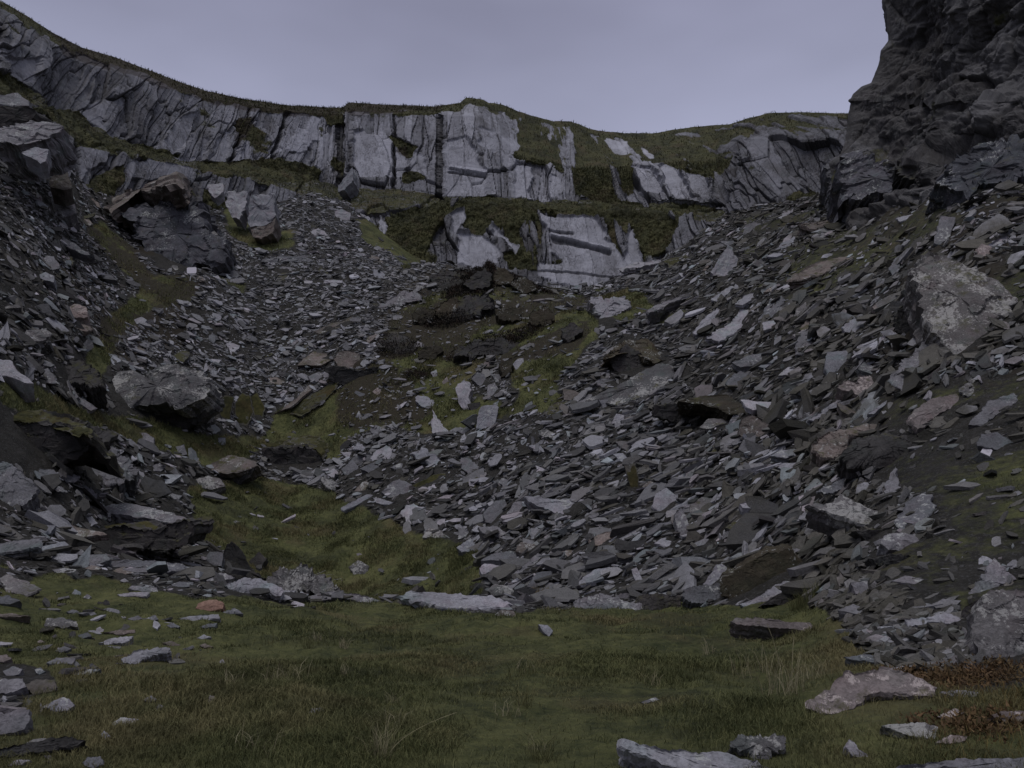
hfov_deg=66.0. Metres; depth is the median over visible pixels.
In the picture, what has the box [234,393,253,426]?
slate slab
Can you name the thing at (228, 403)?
slate slab
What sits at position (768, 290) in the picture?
slate slab
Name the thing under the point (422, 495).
slate slab
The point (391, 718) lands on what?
grass tuft
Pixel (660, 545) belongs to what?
slate slab
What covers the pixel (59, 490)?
slate slab
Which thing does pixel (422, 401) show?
slate slab
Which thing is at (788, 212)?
slate slab
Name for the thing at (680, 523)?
slate slab
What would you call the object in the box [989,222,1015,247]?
slate slab
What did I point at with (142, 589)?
stone
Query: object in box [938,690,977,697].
slate slab
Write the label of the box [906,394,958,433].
slate slab
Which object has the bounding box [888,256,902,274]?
slate slab
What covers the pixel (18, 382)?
boulder
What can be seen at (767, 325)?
slate slab
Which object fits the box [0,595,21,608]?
stone
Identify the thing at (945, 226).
slate slab
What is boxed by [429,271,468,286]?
rock ledge
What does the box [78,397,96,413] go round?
slate slab
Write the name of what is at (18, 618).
stone
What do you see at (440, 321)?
heather bush
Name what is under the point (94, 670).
stone
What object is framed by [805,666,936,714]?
slate slab
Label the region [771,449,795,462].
slate slab
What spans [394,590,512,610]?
slate slab
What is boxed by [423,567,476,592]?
grass tuft
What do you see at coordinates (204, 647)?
stone
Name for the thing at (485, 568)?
boulder
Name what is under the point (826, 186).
rock outcrop
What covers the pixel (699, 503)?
slate slab
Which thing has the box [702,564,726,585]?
slate slab
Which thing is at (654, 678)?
grass tuft
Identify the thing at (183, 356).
slate slab
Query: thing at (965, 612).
boulder
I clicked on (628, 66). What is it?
sky
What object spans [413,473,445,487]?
slate slab
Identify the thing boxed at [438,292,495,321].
boulder
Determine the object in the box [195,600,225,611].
stone
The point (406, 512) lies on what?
slate slab
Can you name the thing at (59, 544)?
slate slab
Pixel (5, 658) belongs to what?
stone
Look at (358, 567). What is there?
boulder
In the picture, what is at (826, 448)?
boulder
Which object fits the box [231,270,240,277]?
slate slab
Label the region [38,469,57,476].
slate slab
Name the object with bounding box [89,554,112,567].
slate slab
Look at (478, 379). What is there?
stone
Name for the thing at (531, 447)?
slate slab
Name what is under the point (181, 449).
stone
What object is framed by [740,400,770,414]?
slate slab
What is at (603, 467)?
slate slab
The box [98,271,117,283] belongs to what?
slate slab
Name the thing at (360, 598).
slate slab
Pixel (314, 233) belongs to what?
slate slab
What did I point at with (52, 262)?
slate slab
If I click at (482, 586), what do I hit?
stone
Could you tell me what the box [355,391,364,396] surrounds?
slate slab
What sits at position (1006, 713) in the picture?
stone
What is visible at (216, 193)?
rock outcrop
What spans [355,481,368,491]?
slate slab
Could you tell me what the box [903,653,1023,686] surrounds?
bracken clump
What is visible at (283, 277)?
slate slab
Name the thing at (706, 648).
grass tuft
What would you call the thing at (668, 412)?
boulder
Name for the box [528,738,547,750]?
grass tuft
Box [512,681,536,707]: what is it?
grass tuft
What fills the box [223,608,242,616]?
stone
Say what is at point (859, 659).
slate slab
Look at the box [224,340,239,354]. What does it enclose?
slate slab
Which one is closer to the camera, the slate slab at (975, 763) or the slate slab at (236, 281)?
the slate slab at (975, 763)
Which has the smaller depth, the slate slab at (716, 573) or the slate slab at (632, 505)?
the slate slab at (716, 573)
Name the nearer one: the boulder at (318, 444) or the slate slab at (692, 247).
the boulder at (318, 444)
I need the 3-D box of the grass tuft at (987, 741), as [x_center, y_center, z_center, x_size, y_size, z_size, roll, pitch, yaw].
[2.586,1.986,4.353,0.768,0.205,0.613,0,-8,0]
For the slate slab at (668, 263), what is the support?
on the ground at (940, 469)
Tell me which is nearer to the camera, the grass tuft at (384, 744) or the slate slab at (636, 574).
the grass tuft at (384, 744)
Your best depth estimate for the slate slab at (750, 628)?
9.33 m
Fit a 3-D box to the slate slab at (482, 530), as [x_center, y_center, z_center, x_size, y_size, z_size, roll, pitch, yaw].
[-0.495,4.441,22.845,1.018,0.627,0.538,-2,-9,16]
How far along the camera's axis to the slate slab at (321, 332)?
47.72 m
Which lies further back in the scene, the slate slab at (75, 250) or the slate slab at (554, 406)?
the slate slab at (75, 250)
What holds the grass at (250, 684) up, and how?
on the ground at (940, 469)
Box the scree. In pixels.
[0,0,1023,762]
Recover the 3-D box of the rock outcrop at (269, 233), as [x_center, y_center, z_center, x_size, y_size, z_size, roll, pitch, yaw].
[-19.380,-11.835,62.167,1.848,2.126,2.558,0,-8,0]
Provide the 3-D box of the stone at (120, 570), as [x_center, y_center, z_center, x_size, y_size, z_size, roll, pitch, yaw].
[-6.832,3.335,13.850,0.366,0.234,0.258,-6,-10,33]
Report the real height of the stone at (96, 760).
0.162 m
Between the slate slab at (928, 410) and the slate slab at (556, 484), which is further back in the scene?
the slate slab at (556, 484)
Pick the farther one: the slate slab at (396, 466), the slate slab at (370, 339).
the slate slab at (370, 339)
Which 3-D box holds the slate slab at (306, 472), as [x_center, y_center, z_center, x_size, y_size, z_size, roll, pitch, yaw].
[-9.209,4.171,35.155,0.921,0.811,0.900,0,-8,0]
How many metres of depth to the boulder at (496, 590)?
17.55 m
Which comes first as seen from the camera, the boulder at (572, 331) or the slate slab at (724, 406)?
the slate slab at (724, 406)
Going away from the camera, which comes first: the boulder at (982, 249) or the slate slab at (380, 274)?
the boulder at (982, 249)
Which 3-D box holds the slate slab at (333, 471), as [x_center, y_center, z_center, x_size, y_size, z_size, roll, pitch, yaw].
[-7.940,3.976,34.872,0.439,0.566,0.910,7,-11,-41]
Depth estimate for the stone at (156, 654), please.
7.51 m
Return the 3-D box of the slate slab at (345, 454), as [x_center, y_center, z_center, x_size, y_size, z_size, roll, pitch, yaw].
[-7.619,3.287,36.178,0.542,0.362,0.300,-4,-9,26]
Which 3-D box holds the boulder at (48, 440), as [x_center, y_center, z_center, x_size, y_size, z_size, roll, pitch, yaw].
[-12.271,1.624,21.310,2.735,1.351,2.150,0,-8,0]
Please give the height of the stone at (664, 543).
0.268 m
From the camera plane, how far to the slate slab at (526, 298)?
49.75 m
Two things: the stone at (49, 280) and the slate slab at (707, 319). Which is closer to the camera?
the stone at (49, 280)
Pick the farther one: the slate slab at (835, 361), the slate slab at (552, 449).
the slate slab at (552, 449)
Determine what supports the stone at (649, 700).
on the ground at (940, 469)
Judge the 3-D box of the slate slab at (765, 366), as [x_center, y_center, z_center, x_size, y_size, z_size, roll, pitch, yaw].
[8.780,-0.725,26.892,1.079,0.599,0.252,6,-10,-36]
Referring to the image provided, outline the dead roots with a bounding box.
[279,567,340,587]
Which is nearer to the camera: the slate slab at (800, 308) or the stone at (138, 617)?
the stone at (138, 617)
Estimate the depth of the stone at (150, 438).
30.29 m
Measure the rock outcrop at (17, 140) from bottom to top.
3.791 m
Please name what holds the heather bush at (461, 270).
on the rock ledge at (442, 277)
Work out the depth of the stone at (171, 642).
9.01 m
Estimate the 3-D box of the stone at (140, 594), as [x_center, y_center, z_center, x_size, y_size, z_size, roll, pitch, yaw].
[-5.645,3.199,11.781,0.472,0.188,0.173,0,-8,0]
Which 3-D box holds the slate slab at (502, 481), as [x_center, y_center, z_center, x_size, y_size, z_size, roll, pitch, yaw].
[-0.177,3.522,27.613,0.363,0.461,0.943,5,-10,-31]
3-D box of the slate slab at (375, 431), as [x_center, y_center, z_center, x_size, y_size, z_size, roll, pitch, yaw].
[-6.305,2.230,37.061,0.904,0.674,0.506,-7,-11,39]
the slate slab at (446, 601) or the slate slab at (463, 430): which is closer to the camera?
the slate slab at (446, 601)
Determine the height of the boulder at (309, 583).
1.240 m
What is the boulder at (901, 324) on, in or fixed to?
on the ground at (940, 469)
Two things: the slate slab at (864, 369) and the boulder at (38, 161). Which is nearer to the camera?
the slate slab at (864, 369)
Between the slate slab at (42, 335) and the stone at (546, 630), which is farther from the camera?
the slate slab at (42, 335)
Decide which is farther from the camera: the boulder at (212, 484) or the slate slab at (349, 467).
the slate slab at (349, 467)
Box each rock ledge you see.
[103,171,192,227]
[260,255,312,263]
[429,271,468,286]
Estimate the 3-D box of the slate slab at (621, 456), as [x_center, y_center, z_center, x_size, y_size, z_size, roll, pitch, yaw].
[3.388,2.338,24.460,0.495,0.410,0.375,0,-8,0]
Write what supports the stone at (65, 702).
on the ground at (940, 469)
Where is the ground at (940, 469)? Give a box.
[0,167,1023,767]
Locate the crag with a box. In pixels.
[829,0,1023,229]
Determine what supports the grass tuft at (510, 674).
on the ground at (940, 469)
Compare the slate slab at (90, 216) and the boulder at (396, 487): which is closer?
the boulder at (396, 487)
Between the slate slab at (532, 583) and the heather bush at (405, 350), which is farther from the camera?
the heather bush at (405, 350)
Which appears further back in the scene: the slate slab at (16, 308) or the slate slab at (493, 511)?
the slate slab at (16, 308)
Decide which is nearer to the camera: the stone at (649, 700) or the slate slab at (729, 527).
the stone at (649, 700)
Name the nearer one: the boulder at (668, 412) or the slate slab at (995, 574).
the slate slab at (995, 574)
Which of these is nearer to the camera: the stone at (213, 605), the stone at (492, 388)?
the stone at (213, 605)
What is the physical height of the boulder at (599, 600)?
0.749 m
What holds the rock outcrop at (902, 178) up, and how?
on the crag
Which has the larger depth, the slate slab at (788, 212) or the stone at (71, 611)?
the slate slab at (788, 212)
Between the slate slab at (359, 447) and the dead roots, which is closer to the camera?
the dead roots
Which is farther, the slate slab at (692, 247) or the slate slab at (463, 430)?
the slate slab at (692, 247)
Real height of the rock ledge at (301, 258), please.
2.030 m
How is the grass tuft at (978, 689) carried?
on the ground at (940, 469)
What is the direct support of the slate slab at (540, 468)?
on the scree
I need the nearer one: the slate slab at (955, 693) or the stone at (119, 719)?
the slate slab at (955, 693)
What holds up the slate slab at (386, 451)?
on the ground at (940, 469)
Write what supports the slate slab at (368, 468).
on the ground at (940, 469)
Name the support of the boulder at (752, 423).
on the ground at (940, 469)
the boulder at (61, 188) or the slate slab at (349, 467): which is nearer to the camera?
the slate slab at (349, 467)
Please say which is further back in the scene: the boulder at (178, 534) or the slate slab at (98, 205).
the slate slab at (98, 205)
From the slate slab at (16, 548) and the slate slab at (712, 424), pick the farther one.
the slate slab at (712, 424)
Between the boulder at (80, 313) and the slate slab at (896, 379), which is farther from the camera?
the boulder at (80, 313)
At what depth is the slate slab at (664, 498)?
20.09 m
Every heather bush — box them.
[371,333,425,359]
[402,367,433,382]
[413,306,495,328]
[427,266,473,284]
[439,281,496,298]
[442,319,553,361]
[459,266,509,286]
[479,265,539,287]
[482,259,496,269]
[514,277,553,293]
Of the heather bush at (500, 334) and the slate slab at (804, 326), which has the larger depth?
the heather bush at (500, 334)
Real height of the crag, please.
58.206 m
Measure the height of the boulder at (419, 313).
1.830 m
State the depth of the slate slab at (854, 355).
22.73 m
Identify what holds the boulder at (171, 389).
on the ground at (940, 469)
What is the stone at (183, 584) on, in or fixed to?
on the ground at (940, 469)
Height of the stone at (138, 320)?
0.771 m
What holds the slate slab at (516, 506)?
on the ground at (940, 469)
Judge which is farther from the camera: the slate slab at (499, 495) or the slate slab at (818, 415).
the slate slab at (499, 495)
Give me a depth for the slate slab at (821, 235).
41.96 m
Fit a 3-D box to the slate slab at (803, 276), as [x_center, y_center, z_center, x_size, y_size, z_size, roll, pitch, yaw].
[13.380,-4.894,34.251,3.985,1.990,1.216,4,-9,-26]
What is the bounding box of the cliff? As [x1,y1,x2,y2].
[0,1,847,287]
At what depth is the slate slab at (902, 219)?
33.71 m
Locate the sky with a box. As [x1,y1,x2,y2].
[1,0,887,132]
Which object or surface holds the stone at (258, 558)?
on the ground at (940, 469)
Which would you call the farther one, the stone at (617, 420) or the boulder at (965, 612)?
the stone at (617, 420)
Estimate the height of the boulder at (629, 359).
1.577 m
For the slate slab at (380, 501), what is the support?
on the ground at (940, 469)
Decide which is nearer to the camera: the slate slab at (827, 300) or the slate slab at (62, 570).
the slate slab at (62, 570)
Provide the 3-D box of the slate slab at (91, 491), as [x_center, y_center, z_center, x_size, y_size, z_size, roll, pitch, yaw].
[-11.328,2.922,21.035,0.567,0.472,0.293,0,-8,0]
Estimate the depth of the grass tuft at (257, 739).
4.78 m
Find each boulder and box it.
[0,93,32,108]
[0,106,54,126]
[0,359,34,402]
[0,461,39,511]
[13,409,125,479]
[18,420,118,464]
[22,147,51,178]
[49,172,73,206]
[51,198,80,229]
[65,358,107,409]
[69,304,91,327]
[92,447,139,495]
[101,516,214,552]
[112,364,224,418]
[196,476,225,494]
[226,577,284,601]
[228,468,254,484]
[261,435,328,460]
[261,444,325,464]
[266,562,340,595]
[323,366,378,384]
[334,350,360,367]
[335,209,350,220]
[338,167,359,200]
[348,560,368,574]
[377,291,422,309]
[379,333,416,354]
[381,479,410,497]
[411,307,433,324]
[417,345,443,360]
[434,296,460,318]
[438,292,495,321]
[453,337,520,362]
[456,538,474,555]
[463,267,492,291]
[477,542,490,554]
[479,564,499,575]
[487,584,513,597]
[493,266,513,286]
[495,304,521,324]
[498,358,513,378]
[511,277,537,293]
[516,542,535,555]
[528,305,554,328]
[561,322,583,342]
[562,389,578,400]
[573,593,642,609]
[600,338,663,367]
[609,344,642,371]
[634,593,681,610]
[651,402,703,424]
[710,245,737,279]
[726,733,786,760]
[737,414,768,436]
[758,593,798,607]
[809,423,876,466]
[835,375,873,399]
[836,432,912,482]
[847,581,867,595]
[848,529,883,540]
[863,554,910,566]
[876,533,918,555]
[893,306,909,333]
[902,250,1017,355]
[961,599,978,618]
[964,589,1023,658]
[974,244,991,255]
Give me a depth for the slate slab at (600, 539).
18.97 m
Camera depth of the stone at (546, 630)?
10.10 m
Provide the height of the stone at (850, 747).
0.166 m
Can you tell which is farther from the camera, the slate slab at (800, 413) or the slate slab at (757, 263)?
the slate slab at (757, 263)
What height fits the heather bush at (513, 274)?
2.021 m
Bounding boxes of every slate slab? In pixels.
[0,539,42,559]
[0,574,41,596]
[0,736,89,757]
[4,304,21,311]
[8,513,21,520]
[20,328,52,346]
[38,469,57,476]
[38,525,55,535]
[42,360,54,368]
[42,542,70,553]
[43,256,59,271]
[44,368,59,384]
[52,568,75,572]
[53,486,67,494]
[59,222,66,228]
[62,236,94,263]
[62,277,74,286]
[64,474,79,483]
[67,256,75,267]
[72,525,108,541]
[75,324,92,335]
[77,485,97,501]
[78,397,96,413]
[83,213,94,219]
[84,219,92,225]
[86,516,97,526]
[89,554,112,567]
[92,198,101,211]
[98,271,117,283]
[105,503,185,524]
[105,521,157,529]
[111,559,188,574]
[128,347,144,354]
[153,462,164,471]
[174,351,189,364]
[206,573,234,583]
[210,359,220,365]
[211,455,262,481]
[212,313,221,320]
[220,395,233,418]
[222,278,245,284]
[223,542,250,569]
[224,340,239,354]
[224,377,233,382]
[227,370,236,375]
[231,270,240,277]
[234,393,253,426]
[251,392,264,416]
[272,266,295,272]
[273,385,312,414]
[276,273,287,280]
[290,382,339,417]
[291,337,306,345]
[297,352,333,367]
[297,469,313,477]
[303,280,342,283]
[309,591,379,602]
[311,228,326,237]
[314,317,351,334]
[321,477,337,491]
[325,298,331,308]
[325,468,337,477]
[340,452,351,456]
[340,494,372,512]
[341,460,357,474]
[352,443,364,450]
[355,334,377,346]
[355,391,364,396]
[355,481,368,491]
[360,463,378,473]
[361,299,369,306]
[369,255,382,261]
[370,425,380,434]
[370,445,391,459]
[373,269,384,277]
[373,498,393,505]
[390,463,406,470]
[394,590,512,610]
[400,503,426,525]
[412,447,439,466]
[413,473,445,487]
[415,396,433,407]
[416,492,431,497]
[422,528,445,539]
[430,410,447,432]
[455,380,472,409]
[457,427,469,433]
[458,527,468,539]
[460,457,478,473]
[476,405,498,429]
[477,526,505,541]
[481,551,518,564]
[482,499,506,523]
[492,489,512,499]
[499,478,511,486]
[507,501,522,513]
[510,553,540,576]
[513,358,523,369]
[520,295,530,300]
[523,496,583,516]
[527,571,554,587]
[529,444,543,454]
[536,466,545,471]
[538,429,556,439]
[545,482,561,491]
[546,520,561,527]
[547,401,566,415]
[547,444,563,453]
[562,550,571,559]
[570,285,581,290]
[579,567,607,584]
[583,363,674,408]
[586,414,601,423]
[588,353,602,359]
[588,531,613,546]
[589,379,613,386]
[598,465,611,470]
[603,516,625,524]
[613,453,626,461]
[615,441,630,451]
[616,739,767,767]
[618,260,661,275]
[621,325,634,333]
[624,464,638,487]
[629,501,647,507]
[631,567,642,579]
[646,290,696,325]
[651,488,677,510]
[652,548,662,552]
[654,540,670,547]
[661,432,678,442]
[663,255,687,267]
[673,508,688,537]
[676,394,744,419]
[679,273,688,278]
[681,584,720,608]
[688,245,697,249]
[689,497,711,512]
[689,538,708,548]
[692,305,721,338]
[700,418,728,433]
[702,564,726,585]
[705,309,747,345]
[711,286,733,301]
[719,544,802,598]
[721,241,733,245]
[724,522,735,531]
[725,371,747,391]
[729,617,811,639]
[732,353,761,372]
[735,293,753,308]
[738,502,750,515]
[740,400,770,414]
[740,581,788,607]
[743,222,760,234]
[752,259,767,267]
[758,356,777,369]
[762,296,784,318]
[762,320,775,332]
[763,286,775,294]
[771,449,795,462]
[773,515,782,524]
[774,237,794,252]
[777,208,793,218]
[778,367,794,378]
[786,256,853,289]
[794,302,806,315]
[794,329,811,357]
[796,404,802,418]
[800,315,820,331]
[804,494,877,537]
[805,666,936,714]
[807,400,840,422]
[811,233,826,243]
[816,478,844,495]
[823,290,843,303]
[823,351,847,374]
[836,403,855,418]
[837,604,862,618]
[841,315,865,332]
[844,654,874,666]
[851,335,873,359]
[856,362,873,375]
[867,400,886,416]
[875,278,884,296]
[879,722,937,739]
[884,467,899,496]
[887,342,928,390]
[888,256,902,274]
[892,576,923,583]
[894,492,936,528]
[895,214,912,223]
[896,757,1023,767]
[904,612,960,627]
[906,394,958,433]
[933,216,954,246]
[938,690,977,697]
[958,360,998,397]
[968,393,1017,428]
[968,558,1016,593]
[976,432,1012,450]
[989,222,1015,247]
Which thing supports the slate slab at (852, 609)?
on the ground at (940, 469)
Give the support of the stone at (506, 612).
on the ground at (940, 469)
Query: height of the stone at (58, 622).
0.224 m
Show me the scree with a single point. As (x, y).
(896, 640)
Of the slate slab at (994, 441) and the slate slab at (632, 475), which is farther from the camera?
the slate slab at (632, 475)
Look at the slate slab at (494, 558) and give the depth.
20.43 m
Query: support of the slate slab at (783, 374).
on the scree
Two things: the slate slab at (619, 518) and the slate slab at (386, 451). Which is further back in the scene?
the slate slab at (386, 451)
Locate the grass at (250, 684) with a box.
[0,0,1023,767]
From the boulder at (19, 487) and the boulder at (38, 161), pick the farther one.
the boulder at (38, 161)
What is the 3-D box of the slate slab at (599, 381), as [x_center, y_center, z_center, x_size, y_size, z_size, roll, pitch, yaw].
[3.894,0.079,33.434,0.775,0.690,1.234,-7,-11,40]
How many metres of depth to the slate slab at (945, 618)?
7.55 m
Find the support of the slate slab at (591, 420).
on the ground at (940, 469)
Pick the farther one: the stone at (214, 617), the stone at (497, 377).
the stone at (497, 377)
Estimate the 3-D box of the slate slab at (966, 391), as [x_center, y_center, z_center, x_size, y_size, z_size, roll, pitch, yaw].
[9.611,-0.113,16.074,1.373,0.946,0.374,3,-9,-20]
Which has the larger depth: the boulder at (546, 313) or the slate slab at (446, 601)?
the boulder at (546, 313)
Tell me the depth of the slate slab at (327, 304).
50.21 m
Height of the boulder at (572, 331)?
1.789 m
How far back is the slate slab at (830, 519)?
12.72 m
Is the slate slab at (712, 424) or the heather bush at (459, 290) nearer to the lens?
the slate slab at (712, 424)
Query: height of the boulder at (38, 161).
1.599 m
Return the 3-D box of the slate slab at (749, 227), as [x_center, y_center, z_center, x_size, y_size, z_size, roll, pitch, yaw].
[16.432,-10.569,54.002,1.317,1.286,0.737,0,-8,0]
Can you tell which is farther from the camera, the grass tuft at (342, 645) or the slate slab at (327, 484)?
the slate slab at (327, 484)
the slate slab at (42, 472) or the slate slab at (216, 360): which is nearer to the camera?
the slate slab at (42, 472)
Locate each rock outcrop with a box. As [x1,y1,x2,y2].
[0,120,79,181]
[120,200,239,273]
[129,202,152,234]
[207,183,224,205]
[225,190,249,229]
[247,193,280,227]
[250,218,280,244]
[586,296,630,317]
[797,220,832,235]
[818,157,835,211]
[827,150,892,222]
[891,158,923,191]
[925,134,1023,214]
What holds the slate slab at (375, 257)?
on the ground at (940, 469)
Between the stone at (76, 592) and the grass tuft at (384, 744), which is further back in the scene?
the stone at (76, 592)
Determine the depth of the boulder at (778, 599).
11.57 m
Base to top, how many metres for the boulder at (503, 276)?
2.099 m
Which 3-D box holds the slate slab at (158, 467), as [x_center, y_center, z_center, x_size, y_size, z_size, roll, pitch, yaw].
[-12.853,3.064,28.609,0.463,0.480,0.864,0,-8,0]
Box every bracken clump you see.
[855,659,1022,689]
[886,700,1023,743]
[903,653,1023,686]
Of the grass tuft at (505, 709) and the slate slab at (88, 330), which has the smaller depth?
the grass tuft at (505, 709)
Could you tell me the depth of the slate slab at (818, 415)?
20.25 m
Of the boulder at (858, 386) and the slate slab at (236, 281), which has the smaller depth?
the boulder at (858, 386)
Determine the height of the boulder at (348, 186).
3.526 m
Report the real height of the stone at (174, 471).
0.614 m
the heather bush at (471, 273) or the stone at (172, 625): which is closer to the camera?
the stone at (172, 625)
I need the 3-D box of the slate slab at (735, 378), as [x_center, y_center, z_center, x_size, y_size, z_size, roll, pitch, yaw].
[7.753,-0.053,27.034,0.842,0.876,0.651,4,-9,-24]
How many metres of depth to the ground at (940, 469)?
16.34 m
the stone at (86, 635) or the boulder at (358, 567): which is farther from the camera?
the boulder at (358, 567)
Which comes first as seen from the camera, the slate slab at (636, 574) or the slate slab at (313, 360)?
the slate slab at (636, 574)
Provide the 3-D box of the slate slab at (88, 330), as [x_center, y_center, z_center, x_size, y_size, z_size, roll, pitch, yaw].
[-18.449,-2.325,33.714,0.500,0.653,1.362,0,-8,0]
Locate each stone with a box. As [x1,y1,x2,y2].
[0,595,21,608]
[0,613,30,623]
[0,654,12,662]
[0,678,28,695]
[0,708,33,735]
[3,666,23,675]
[10,759,31,765]
[25,679,56,694]
[34,667,45,674]
[40,272,56,290]
[44,617,78,629]
[44,697,75,712]
[46,658,75,665]
[55,646,71,652]
[66,610,77,613]
[72,590,80,594]
[73,549,83,555]
[75,669,101,674]
[78,632,91,638]
[83,756,104,767]
[86,565,101,569]
[98,636,133,645]
[102,630,134,635]
[112,717,138,724]
[113,566,132,574]
[117,592,149,597]
[121,647,171,663]
[127,586,157,591]
[128,615,141,620]
[134,317,147,324]
[141,433,154,443]
[146,615,158,620]
[161,641,179,645]
[166,623,180,628]
[168,493,181,499]
[170,466,179,474]
[171,582,192,587]
[176,444,187,456]
[180,614,220,622]
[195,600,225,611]
[197,634,211,639]
[199,644,213,648]
[202,623,217,628]
[206,552,224,567]
[218,438,225,446]
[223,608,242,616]
[249,552,267,567]
[267,377,284,384]
[308,372,322,383]
[467,402,479,409]
[470,583,485,588]
[472,372,485,385]
[487,383,497,395]
[493,374,500,382]
[495,609,515,615]
[538,624,552,635]
[611,415,623,427]
[640,697,658,703]
[655,540,670,546]
[774,463,794,470]
[843,739,866,757]
[935,735,966,744]
[938,708,965,718]
[987,710,1023,723]
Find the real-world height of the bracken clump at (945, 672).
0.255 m
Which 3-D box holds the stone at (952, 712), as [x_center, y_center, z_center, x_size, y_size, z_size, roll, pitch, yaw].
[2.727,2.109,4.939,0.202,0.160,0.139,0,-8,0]
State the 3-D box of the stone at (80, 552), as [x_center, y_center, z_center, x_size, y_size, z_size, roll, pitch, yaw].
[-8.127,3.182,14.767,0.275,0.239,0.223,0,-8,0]
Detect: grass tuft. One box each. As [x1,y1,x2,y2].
[215,667,244,683]
[229,719,282,756]
[257,657,313,685]
[339,636,352,649]
[343,721,400,756]
[356,712,456,760]
[365,705,409,727]
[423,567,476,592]
[493,699,524,716]
[496,657,536,679]
[510,726,570,763]
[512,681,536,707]
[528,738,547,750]
[640,671,663,686]
[700,637,714,654]
[728,645,779,678]
[742,625,812,695]
[785,575,823,611]
[801,657,832,681]
[910,720,1023,760]
[940,674,1023,711]
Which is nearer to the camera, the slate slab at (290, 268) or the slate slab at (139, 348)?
the slate slab at (139, 348)
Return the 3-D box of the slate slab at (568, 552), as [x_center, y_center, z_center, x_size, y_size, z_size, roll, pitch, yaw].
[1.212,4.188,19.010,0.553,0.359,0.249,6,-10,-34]
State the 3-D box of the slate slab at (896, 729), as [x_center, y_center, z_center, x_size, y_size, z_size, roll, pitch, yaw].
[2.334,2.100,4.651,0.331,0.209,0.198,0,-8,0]
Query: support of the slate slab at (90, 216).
on the ground at (940, 469)
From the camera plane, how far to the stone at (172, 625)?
9.88 m
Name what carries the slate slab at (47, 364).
on the ground at (940, 469)
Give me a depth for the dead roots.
22.88 m
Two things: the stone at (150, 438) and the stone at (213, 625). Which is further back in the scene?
the stone at (150, 438)
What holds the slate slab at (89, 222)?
on the ground at (940, 469)
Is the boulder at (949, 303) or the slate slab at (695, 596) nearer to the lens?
the slate slab at (695, 596)
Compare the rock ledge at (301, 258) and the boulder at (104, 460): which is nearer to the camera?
the boulder at (104, 460)
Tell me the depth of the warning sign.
49.02 m
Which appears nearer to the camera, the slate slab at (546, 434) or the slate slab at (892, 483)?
the slate slab at (892, 483)
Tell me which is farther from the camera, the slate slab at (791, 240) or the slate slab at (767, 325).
the slate slab at (791, 240)
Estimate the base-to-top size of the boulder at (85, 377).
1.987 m
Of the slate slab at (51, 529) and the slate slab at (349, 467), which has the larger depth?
the slate slab at (349, 467)
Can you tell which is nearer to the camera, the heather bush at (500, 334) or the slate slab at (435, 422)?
the slate slab at (435, 422)
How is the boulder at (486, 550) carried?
on the ground at (940, 469)
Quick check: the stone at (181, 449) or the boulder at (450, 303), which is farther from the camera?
the boulder at (450, 303)
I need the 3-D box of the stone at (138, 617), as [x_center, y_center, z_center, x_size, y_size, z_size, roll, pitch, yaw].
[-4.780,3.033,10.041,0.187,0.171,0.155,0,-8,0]
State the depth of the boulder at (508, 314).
45.26 m
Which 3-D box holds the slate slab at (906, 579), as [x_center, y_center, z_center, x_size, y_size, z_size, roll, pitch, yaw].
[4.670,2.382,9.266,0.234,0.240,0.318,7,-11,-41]
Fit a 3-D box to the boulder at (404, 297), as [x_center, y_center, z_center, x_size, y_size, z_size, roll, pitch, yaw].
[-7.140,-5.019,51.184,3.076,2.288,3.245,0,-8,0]
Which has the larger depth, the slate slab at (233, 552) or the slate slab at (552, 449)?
the slate slab at (552, 449)
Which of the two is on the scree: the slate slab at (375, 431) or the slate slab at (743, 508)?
the slate slab at (743, 508)
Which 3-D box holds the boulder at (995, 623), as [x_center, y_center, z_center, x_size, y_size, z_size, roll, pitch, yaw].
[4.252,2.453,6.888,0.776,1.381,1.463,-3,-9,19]
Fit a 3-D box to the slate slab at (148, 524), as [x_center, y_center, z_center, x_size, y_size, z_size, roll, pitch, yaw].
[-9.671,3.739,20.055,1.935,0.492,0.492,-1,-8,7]
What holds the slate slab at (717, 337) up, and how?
on the ground at (940, 469)
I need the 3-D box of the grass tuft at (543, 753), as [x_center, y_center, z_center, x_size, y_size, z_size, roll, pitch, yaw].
[0.170,2.115,4.616,0.372,0.219,0.397,0,-8,0]
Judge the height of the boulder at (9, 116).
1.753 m
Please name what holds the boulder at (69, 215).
on the ground at (940, 469)
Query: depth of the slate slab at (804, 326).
28.36 m
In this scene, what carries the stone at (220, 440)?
on the ground at (940, 469)
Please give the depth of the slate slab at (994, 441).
13.00 m
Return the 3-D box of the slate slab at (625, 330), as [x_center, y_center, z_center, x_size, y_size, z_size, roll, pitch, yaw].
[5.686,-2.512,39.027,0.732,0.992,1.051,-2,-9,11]
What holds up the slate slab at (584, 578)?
on the ground at (940, 469)
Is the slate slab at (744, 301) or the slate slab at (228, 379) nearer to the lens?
the slate slab at (744, 301)
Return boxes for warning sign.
[187,267,196,280]
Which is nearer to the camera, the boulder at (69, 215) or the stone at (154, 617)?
the stone at (154, 617)
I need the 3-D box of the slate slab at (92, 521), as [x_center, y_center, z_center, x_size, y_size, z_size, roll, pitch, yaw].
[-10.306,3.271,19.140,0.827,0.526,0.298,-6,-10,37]
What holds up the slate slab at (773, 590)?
on the ground at (940, 469)
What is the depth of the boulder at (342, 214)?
75.33 m
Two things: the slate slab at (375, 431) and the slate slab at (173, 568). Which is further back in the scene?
the slate slab at (375, 431)
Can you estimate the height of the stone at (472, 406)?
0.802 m
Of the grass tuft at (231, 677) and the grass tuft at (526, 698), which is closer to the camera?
the grass tuft at (526, 698)

